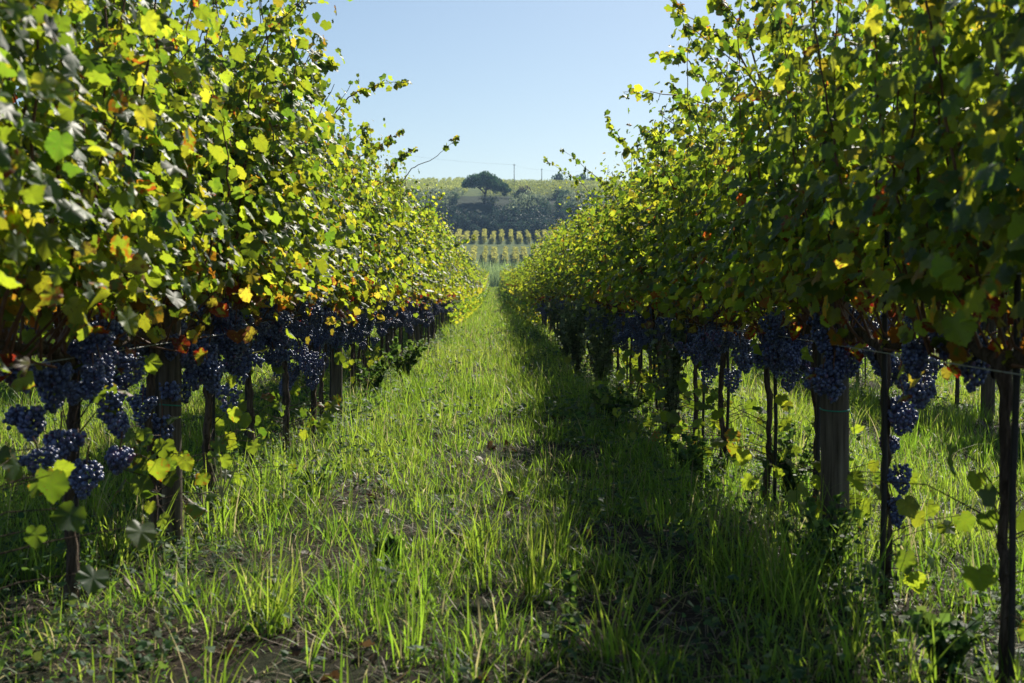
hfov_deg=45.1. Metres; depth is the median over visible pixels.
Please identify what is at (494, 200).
shrub
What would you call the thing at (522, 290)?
grapevine
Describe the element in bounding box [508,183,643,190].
vine row
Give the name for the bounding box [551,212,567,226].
shrub
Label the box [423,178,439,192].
vine row
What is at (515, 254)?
vine row
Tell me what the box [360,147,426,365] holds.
grapevine
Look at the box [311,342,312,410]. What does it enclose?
vine stake
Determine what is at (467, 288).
grapevine
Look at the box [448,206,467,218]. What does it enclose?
shrub
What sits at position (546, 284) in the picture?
grapevine
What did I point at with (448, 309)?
grapevine
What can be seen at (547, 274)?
grapevine
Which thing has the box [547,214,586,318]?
grapevine
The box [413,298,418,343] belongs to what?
wooden post
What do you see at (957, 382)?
grapevine
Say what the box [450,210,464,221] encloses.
shrub
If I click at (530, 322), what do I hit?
grapevine
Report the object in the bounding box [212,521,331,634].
grass tuft
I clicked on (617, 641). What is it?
grass tuft
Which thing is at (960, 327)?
grapevine
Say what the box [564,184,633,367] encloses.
grapevine
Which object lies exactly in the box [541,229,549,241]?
vine row
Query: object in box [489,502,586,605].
grass tuft
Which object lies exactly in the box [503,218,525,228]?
shrub
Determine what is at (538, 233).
vine row
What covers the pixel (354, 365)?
vine stake
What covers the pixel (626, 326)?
grapevine
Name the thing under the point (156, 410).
vine stake
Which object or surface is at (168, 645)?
weeds
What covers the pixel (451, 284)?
grapevine
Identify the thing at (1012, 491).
vine stake
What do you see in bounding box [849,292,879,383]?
grapevine
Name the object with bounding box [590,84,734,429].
grapevine
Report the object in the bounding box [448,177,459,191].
vine row
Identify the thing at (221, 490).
finger grass
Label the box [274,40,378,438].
grapevine
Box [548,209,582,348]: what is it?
grapevine
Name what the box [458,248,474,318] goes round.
grapevine
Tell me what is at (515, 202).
shrub
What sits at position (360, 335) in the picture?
grapevine
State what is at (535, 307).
grapevine
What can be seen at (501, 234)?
vine row
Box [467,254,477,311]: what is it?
grapevine
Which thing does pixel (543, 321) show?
wooden post
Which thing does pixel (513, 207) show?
shrub
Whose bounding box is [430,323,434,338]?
wooden post
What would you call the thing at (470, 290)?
grapevine
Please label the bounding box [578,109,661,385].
grapevine
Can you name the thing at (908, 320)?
grapevine
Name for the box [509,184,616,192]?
vine row
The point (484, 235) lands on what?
vine row
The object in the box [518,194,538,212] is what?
shrub
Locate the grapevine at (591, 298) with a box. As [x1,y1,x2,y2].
[567,189,620,384]
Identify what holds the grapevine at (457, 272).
on the ground at (264, 659)
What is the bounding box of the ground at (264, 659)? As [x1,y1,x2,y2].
[0,183,1023,682]
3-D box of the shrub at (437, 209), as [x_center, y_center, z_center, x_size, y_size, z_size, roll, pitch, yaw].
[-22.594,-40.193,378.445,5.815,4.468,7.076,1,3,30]
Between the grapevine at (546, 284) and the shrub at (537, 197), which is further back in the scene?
the shrub at (537, 197)
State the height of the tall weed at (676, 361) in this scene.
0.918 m
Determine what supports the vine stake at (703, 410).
on the ground at (264, 659)
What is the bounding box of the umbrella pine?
[460,170,511,202]
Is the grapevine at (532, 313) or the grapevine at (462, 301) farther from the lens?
the grapevine at (532, 313)
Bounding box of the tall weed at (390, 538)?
[370,534,407,565]
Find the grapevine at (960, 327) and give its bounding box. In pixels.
[914,0,1023,347]
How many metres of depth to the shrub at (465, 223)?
363.24 m
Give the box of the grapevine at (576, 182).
[542,156,594,356]
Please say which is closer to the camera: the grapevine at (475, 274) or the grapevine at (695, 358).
the grapevine at (695, 358)
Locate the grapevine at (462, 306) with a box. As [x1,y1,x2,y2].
[440,268,474,322]
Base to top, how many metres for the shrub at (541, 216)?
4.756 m
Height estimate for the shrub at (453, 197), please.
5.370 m
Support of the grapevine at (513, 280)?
on the ground at (264, 659)
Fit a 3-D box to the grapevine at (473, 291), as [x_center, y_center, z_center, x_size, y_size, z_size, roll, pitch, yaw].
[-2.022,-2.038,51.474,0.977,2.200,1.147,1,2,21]
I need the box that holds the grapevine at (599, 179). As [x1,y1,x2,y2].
[559,148,617,336]
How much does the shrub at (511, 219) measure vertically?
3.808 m
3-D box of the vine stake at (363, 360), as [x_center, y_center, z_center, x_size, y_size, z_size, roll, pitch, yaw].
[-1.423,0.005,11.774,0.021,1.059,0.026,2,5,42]
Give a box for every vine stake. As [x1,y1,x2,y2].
[73,374,80,604]
[152,323,164,547]
[211,319,214,475]
[243,385,247,472]
[282,373,284,449]
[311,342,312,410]
[329,344,331,412]
[353,302,355,392]
[362,339,364,390]
[617,333,618,380]
[626,346,627,390]
[641,349,642,393]
[651,303,657,410]
[701,300,705,436]
[725,307,729,471]
[773,369,777,502]
[816,306,820,498]
[864,355,865,386]
[879,229,889,592]
[1007,153,1020,681]
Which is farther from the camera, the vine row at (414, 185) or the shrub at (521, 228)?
the vine row at (414, 185)
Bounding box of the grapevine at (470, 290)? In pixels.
[465,271,475,317]
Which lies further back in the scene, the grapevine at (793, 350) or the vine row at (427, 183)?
the vine row at (427, 183)
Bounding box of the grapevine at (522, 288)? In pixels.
[517,259,532,319]
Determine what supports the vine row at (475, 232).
on the ground at (264, 659)
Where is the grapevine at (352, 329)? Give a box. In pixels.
[304,73,411,382]
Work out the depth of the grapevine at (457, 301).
34.39 m
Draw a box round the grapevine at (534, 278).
[524,244,545,324]
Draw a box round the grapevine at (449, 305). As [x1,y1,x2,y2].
[438,241,456,334]
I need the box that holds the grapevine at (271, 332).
[170,0,346,481]
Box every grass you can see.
[197,458,237,550]
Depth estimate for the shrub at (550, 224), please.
359.34 m
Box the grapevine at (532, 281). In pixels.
[522,248,542,304]
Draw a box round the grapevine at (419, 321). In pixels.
[402,200,443,339]
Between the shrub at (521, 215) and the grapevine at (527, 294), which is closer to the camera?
the grapevine at (527, 294)
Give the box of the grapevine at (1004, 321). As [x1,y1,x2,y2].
[955,182,1021,410]
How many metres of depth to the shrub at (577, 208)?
373.99 m
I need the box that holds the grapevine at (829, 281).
[720,0,1023,596]
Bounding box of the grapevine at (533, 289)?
[528,241,553,331]
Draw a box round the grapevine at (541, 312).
[525,241,548,330]
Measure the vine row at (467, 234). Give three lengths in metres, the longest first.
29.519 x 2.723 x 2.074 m
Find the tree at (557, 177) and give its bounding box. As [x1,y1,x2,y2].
[551,172,567,182]
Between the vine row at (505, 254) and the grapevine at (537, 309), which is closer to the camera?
the grapevine at (537, 309)
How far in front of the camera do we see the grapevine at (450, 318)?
32.42 m
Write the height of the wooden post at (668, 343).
1.821 m
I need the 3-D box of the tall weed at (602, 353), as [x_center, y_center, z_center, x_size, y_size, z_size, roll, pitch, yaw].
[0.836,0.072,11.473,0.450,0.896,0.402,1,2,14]
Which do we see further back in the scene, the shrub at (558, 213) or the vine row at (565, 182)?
the vine row at (565, 182)
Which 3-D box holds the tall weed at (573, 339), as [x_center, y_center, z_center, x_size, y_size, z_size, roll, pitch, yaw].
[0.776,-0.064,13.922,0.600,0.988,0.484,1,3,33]
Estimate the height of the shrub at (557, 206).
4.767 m
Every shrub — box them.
[408,192,422,202]
[427,204,448,214]
[435,188,449,196]
[437,199,449,210]
[438,205,458,220]
[440,187,463,196]
[442,220,460,234]
[444,193,457,206]
[444,214,460,221]
[446,223,463,233]
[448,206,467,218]
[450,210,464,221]
[453,213,468,229]
[457,214,469,231]
[463,210,478,221]
[466,211,482,223]
[467,224,481,234]
[474,215,492,227]
[479,217,489,229]
[480,194,498,203]
[484,205,505,215]
[486,225,499,234]
[488,221,502,233]
[490,217,502,223]
[497,204,514,215]
[499,221,514,235]
[503,216,520,223]
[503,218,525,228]
[503,222,519,232]
[504,204,520,215]
[508,207,520,219]
[509,193,531,209]
[510,211,527,219]
[513,189,523,200]
[515,185,530,195]
[515,224,526,236]
[516,190,533,206]
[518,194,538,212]
[522,210,537,222]
[522,218,544,237]
[527,194,545,203]
[529,196,546,205]
[529,224,542,235]
[530,205,550,219]
[536,215,557,222]
[537,200,553,214]
[540,218,557,233]
[545,190,575,199]
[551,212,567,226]
[552,198,561,212]
[552,208,573,223]
[554,188,564,194]
[557,193,567,201]
[559,200,572,211]
[562,195,588,205]
[562,201,576,212]
[567,206,579,217]
[572,191,587,202]
[587,192,599,204]
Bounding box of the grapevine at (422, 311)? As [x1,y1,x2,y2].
[413,192,454,339]
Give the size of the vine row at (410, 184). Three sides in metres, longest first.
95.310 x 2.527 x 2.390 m
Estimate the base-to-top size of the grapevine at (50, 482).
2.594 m
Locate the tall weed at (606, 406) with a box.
[588,386,649,419]
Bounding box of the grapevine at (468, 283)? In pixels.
[457,262,473,319]
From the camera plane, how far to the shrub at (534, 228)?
359.13 m
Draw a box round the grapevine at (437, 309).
[427,215,454,337]
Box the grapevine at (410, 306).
[383,167,444,356]
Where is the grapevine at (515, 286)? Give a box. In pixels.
[513,262,521,310]
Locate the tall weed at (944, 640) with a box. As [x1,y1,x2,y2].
[903,606,994,673]
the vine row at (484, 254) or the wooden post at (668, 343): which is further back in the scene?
the vine row at (484, 254)
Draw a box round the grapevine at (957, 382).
[908,298,981,406]
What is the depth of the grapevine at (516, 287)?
49.79 m
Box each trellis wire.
[0,334,222,369]
[604,14,865,211]
[618,312,1023,375]
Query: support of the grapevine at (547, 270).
on the ground at (264, 659)
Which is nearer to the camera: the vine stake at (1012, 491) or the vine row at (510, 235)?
the vine stake at (1012, 491)
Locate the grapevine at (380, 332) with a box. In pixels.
[347,148,426,374]
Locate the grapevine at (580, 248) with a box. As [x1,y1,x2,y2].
[558,162,637,375]
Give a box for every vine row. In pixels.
[404,179,418,191]
[405,178,425,193]
[413,177,430,190]
[419,177,434,191]
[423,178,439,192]
[431,178,444,188]
[437,177,451,188]
[442,178,455,191]
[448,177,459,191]
[454,177,464,192]
[455,229,461,241]
[461,230,469,243]
[468,245,477,262]
[471,230,479,243]
[481,188,614,196]
[481,190,615,198]
[481,228,486,241]
[481,245,487,262]
[482,186,643,192]
[490,230,496,241]
[490,246,498,265]
[498,229,504,243]
[502,180,628,184]
[502,246,508,262]
[503,179,638,183]
[505,181,621,186]
[506,179,620,183]
[507,180,619,185]
[507,182,636,189]
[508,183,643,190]
[508,229,514,242]
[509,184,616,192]
[511,246,519,262]
[516,231,522,243]
[520,246,527,259]
[525,229,530,243]
[534,230,540,241]
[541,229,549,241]
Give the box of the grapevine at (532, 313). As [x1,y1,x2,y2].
[524,243,541,320]
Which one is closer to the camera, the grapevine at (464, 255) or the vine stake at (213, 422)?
the vine stake at (213, 422)
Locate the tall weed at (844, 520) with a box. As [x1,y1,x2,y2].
[778,492,867,577]
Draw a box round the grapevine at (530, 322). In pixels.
[524,257,541,325]
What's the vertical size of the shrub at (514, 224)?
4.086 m
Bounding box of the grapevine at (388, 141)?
[328,121,421,391]
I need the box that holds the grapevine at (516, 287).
[514,271,522,308]
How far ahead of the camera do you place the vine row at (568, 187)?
418.41 m
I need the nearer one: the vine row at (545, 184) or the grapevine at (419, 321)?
the grapevine at (419, 321)
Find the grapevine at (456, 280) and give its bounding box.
[435,216,463,331]
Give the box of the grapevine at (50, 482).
[0,0,195,594]
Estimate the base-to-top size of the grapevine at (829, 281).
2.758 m
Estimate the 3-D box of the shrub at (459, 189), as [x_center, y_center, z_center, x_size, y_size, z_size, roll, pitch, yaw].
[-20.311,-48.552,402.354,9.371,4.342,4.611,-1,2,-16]
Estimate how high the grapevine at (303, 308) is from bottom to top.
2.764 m
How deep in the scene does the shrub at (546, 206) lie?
379.76 m
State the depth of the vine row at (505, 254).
289.34 m
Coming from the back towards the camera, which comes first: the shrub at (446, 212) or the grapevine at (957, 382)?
the shrub at (446, 212)
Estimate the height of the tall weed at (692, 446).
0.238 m
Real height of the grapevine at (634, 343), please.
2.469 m
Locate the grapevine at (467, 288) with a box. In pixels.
[438,258,471,320]
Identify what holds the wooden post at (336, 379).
on the ground at (264, 659)
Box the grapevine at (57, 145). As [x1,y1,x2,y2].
[0,0,95,288]
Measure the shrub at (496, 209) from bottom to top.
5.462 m
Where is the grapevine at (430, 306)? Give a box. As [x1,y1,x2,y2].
[415,193,451,343]
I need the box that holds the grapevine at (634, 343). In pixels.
[593,124,667,410]
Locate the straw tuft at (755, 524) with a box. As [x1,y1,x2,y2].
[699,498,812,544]
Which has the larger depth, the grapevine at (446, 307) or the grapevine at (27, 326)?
the grapevine at (446, 307)
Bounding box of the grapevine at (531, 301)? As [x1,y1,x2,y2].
[521,259,541,325]
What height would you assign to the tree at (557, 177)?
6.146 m
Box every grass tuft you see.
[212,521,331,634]
[435,492,519,568]
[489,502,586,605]
[542,545,695,666]
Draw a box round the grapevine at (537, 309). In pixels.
[526,249,546,326]
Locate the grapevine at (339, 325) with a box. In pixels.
[296,103,405,417]
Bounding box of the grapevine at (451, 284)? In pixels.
[425,209,457,340]
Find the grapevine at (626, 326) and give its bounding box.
[564,132,661,396]
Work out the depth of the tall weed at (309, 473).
5.88 m
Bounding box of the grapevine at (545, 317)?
[528,236,550,320]
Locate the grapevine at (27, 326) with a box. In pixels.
[2,296,56,405]
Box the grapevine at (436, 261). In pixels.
[405,191,451,349]
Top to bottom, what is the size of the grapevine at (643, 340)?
2.634 m
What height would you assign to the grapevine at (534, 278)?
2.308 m
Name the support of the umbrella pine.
on the ground at (264, 659)
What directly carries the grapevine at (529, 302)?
on the ground at (264, 659)
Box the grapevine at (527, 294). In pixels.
[523,257,535,322]
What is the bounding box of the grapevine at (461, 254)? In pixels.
[446,239,468,330]
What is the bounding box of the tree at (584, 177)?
[576,174,586,184]
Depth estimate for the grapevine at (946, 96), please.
3.05 m
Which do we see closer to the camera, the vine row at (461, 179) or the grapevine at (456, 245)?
the grapevine at (456, 245)
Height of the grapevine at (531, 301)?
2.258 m
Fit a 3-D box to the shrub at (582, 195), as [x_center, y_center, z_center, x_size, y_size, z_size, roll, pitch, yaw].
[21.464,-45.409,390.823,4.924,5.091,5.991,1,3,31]
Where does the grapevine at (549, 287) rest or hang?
on the ground at (264, 659)
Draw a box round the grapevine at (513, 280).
[511,265,519,311]
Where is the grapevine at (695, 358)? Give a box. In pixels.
[615,18,786,448]
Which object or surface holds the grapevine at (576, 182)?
on the ground at (264, 659)
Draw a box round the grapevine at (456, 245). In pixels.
[426,208,475,314]
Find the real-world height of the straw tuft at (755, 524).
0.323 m
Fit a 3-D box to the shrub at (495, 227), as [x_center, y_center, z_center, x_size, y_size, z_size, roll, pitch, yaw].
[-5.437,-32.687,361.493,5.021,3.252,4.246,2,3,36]
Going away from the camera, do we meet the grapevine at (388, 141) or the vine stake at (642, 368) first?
the vine stake at (642, 368)
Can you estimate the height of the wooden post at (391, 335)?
1.820 m
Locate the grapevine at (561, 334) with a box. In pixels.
[544,296,578,357]
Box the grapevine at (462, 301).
[437,260,468,325]
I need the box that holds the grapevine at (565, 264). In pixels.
[553,202,600,365]
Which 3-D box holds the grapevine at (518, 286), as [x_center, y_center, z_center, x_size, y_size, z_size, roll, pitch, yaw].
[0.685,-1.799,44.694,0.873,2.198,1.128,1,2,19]
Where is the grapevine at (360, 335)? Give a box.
[334,118,431,397]
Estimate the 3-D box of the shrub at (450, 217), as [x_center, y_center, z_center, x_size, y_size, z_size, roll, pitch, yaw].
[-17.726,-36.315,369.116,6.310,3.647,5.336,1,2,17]
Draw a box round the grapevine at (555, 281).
[548,224,571,303]
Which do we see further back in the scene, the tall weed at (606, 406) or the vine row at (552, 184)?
the vine row at (552, 184)
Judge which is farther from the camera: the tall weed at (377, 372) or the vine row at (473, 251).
the vine row at (473, 251)
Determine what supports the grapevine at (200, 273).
on the ground at (264, 659)
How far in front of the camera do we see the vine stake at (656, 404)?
9.04 m
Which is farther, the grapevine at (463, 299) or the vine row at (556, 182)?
the vine row at (556, 182)
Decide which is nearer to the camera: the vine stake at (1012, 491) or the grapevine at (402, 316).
the vine stake at (1012, 491)
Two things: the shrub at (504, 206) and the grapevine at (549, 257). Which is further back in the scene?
the shrub at (504, 206)
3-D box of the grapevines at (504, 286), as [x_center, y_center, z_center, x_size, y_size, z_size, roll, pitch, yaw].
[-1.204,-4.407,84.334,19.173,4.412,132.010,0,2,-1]
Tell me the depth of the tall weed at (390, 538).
4.34 m
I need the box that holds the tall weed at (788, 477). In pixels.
[752,406,820,495]
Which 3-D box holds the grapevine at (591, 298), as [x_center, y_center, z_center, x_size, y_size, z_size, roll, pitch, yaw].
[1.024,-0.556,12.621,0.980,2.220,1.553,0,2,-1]
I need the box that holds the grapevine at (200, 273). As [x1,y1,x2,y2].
[18,0,305,555]
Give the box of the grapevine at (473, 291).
[465,270,477,314]
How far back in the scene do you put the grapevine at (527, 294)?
36.87 m
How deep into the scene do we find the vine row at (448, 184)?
441.76 m
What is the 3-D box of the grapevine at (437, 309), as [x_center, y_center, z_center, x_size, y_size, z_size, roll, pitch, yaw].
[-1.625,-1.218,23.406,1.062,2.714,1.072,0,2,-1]
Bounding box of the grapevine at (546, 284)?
[536,220,566,313]
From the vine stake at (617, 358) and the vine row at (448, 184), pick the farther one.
the vine row at (448, 184)
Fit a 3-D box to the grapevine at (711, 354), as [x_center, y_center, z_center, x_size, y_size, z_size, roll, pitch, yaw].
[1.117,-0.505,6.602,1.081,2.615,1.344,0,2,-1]
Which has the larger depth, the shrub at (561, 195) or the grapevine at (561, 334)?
the shrub at (561, 195)
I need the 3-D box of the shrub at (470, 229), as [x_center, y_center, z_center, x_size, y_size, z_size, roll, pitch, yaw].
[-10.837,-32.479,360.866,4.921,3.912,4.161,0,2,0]
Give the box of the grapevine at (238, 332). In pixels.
[169,0,351,509]
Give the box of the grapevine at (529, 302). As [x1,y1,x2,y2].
[523,249,547,323]
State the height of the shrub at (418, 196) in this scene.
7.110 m
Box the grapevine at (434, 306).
[420,225,456,342]
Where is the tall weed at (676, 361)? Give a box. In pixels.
[644,302,691,446]
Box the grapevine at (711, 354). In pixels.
[626,0,792,472]
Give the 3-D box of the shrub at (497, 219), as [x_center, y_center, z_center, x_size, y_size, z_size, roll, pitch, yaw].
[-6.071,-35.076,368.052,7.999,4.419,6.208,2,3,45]
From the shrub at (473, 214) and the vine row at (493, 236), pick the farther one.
the shrub at (473, 214)
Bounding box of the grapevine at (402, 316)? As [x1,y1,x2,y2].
[376,155,442,369]
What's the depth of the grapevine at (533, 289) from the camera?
26.48 m
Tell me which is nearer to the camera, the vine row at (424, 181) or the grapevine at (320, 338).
the grapevine at (320, 338)
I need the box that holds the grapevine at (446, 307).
[436,244,453,329]
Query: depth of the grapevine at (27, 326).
9.67 m
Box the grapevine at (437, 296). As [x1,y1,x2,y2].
[409,206,452,345]
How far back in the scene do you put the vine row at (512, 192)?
403.73 m
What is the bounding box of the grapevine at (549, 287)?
[540,216,568,300]
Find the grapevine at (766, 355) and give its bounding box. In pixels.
[648,0,870,501]
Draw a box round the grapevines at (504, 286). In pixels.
[15,264,1021,343]
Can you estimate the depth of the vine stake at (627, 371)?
11.72 m
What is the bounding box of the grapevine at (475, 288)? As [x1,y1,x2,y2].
[470,272,479,304]
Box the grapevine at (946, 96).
[787,0,1023,682]
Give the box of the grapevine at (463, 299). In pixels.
[457,253,468,319]
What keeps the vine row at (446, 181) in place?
on the ground at (264, 659)
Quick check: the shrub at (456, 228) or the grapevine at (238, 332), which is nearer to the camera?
the grapevine at (238, 332)
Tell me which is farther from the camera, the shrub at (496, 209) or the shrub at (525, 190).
the shrub at (525, 190)
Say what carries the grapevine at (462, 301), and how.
on the ground at (264, 659)
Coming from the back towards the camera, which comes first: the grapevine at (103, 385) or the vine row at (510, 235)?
the vine row at (510, 235)
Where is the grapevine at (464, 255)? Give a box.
[453,251,469,321]
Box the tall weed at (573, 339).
[558,293,599,375]
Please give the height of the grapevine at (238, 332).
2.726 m
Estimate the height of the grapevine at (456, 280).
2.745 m
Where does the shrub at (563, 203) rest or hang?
on the ground at (264, 659)
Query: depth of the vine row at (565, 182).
474.08 m
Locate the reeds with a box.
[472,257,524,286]
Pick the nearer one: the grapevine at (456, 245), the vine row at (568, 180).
the grapevine at (456, 245)
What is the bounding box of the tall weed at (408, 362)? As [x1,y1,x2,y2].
[379,336,427,377]
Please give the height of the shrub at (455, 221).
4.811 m
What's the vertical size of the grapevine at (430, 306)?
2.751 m
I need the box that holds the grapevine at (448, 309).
[445,280,458,312]
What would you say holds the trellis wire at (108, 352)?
attached to the wooden post at (170, 372)
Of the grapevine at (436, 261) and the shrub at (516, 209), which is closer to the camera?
the grapevine at (436, 261)
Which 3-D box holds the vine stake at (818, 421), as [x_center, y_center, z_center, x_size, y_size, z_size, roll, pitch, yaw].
[1.180,0.296,4.740,0.025,1.052,0.022,0,0,-32]
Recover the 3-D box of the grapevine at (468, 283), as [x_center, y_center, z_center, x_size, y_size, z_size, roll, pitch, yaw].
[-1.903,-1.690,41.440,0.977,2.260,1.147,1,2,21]
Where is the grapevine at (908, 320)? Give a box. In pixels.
[893,275,930,336]
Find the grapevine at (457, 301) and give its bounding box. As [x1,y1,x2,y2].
[440,263,471,324]
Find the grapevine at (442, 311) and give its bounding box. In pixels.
[441,227,466,325]
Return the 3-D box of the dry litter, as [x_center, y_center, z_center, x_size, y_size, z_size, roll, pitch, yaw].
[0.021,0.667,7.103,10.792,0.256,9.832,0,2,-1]
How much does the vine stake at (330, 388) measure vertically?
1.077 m
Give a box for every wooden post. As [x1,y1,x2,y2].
[156,128,182,547]
[331,337,342,414]
[385,326,393,372]
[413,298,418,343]
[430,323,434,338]
[440,307,444,330]
[541,307,545,329]
[658,331,672,410]
[820,83,854,556]
[980,318,996,417]
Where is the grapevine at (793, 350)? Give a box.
[672,0,939,535]
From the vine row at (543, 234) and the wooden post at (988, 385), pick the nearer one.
the wooden post at (988, 385)
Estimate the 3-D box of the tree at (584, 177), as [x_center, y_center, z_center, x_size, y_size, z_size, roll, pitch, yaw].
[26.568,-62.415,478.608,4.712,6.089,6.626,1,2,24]
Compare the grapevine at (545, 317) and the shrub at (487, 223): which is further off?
the shrub at (487, 223)
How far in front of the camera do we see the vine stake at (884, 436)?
3.84 m
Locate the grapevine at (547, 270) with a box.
[535,219,569,307]
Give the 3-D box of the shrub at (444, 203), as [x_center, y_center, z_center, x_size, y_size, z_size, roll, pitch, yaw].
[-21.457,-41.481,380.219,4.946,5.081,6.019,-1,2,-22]
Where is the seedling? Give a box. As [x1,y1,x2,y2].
[560,569,579,628]
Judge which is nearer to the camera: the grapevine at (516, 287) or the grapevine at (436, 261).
the grapevine at (436, 261)
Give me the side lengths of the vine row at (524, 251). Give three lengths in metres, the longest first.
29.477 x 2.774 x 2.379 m
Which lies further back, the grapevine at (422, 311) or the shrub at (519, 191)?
the shrub at (519, 191)
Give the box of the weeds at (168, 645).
[0,323,1023,682]
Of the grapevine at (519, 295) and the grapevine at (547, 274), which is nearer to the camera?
the grapevine at (547, 274)
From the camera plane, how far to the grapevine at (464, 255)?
36.22 m
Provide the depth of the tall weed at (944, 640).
3.05 m
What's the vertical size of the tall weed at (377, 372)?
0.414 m
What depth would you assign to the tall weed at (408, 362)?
13.45 m
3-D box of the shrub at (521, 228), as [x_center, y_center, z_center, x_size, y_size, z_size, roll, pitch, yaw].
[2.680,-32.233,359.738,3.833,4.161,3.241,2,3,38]
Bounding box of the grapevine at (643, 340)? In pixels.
[595,73,701,405]
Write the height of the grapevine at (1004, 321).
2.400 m
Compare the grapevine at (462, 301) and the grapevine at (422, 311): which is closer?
the grapevine at (422, 311)
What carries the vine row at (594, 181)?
on the ground at (264, 659)
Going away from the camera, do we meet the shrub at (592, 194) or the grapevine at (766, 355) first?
the grapevine at (766, 355)
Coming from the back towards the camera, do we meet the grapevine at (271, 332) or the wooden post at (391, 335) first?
the wooden post at (391, 335)
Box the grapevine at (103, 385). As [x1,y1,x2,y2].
[0,0,244,610]
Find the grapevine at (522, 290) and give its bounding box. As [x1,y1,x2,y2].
[518,266,531,316]
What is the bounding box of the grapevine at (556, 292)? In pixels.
[542,211,573,309]
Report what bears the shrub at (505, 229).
on the ground at (264, 659)
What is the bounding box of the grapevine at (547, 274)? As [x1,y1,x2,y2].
[536,227,557,329]
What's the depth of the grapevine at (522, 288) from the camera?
40.26 m
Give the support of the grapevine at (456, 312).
on the ground at (264, 659)
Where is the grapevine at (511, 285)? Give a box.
[509,264,514,310]
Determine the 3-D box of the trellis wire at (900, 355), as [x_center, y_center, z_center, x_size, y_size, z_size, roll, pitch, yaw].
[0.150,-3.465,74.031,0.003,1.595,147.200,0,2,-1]
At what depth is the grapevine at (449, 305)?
27.87 m
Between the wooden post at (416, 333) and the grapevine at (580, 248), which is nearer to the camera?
the grapevine at (580, 248)
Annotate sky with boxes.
[16,0,1021,184]
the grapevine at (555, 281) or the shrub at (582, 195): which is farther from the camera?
the shrub at (582, 195)
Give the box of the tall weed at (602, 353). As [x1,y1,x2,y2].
[579,303,623,385]
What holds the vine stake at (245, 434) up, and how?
on the ground at (264, 659)
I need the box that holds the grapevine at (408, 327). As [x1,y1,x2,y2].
[401,196,425,355]
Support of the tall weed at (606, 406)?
on the ground at (264, 659)
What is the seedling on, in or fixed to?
on the ground at (264, 659)
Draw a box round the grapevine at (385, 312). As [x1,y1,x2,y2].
[329,135,459,382]
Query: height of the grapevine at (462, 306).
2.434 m
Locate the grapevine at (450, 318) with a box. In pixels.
[437,236,466,326]
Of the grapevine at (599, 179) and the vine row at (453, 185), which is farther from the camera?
the vine row at (453, 185)
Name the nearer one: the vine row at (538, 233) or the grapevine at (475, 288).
the grapevine at (475, 288)
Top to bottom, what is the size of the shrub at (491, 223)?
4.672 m
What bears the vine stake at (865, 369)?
on the ground at (264, 659)
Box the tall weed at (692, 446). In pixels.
[665,433,730,479]
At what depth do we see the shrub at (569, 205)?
377.35 m
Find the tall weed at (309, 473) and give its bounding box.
[296,467,328,490]
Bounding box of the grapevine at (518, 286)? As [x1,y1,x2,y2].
[516,265,525,317]
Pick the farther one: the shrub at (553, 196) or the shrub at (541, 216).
the shrub at (553, 196)
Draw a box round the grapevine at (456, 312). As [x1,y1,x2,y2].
[435,240,468,325]
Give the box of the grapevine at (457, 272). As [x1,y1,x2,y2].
[440,237,466,306]
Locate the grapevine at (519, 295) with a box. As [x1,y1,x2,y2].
[516,273,528,318]
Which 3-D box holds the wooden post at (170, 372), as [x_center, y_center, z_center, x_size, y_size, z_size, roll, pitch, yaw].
[-1.315,-0.027,4.707,0.107,1.821,0.107,0,2,-4]
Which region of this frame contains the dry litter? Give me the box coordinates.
[0,388,1023,682]
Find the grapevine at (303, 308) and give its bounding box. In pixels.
[221,0,362,452]
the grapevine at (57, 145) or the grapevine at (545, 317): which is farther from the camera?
the grapevine at (545, 317)
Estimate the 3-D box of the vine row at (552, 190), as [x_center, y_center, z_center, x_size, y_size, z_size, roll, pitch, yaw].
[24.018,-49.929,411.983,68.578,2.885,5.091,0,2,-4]
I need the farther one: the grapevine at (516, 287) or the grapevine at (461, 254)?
the grapevine at (516, 287)
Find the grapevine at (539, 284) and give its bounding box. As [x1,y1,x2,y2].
[532,220,565,335]
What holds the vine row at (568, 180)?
on the ground at (264, 659)
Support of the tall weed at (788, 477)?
on the ground at (264, 659)
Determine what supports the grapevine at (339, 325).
on the ground at (264, 659)
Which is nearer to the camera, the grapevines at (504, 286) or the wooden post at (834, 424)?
the wooden post at (834, 424)
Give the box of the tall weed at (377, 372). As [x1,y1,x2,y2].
[354,355,396,401]
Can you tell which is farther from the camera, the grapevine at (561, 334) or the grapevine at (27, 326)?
the grapevine at (561, 334)
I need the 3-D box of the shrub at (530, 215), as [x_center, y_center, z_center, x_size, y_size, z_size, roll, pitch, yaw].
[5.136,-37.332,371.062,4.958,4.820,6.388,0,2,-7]
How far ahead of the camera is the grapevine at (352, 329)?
9.98 m
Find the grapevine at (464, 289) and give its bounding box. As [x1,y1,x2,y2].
[447,246,474,318]
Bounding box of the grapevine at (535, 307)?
[527,253,541,327]
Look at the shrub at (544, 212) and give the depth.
372.15 m
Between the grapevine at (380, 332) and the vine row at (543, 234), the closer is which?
the grapevine at (380, 332)
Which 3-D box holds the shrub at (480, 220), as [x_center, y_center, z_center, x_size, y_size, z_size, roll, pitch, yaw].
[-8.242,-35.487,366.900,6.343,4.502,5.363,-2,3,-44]
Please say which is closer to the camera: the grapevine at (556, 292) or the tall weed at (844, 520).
the tall weed at (844, 520)

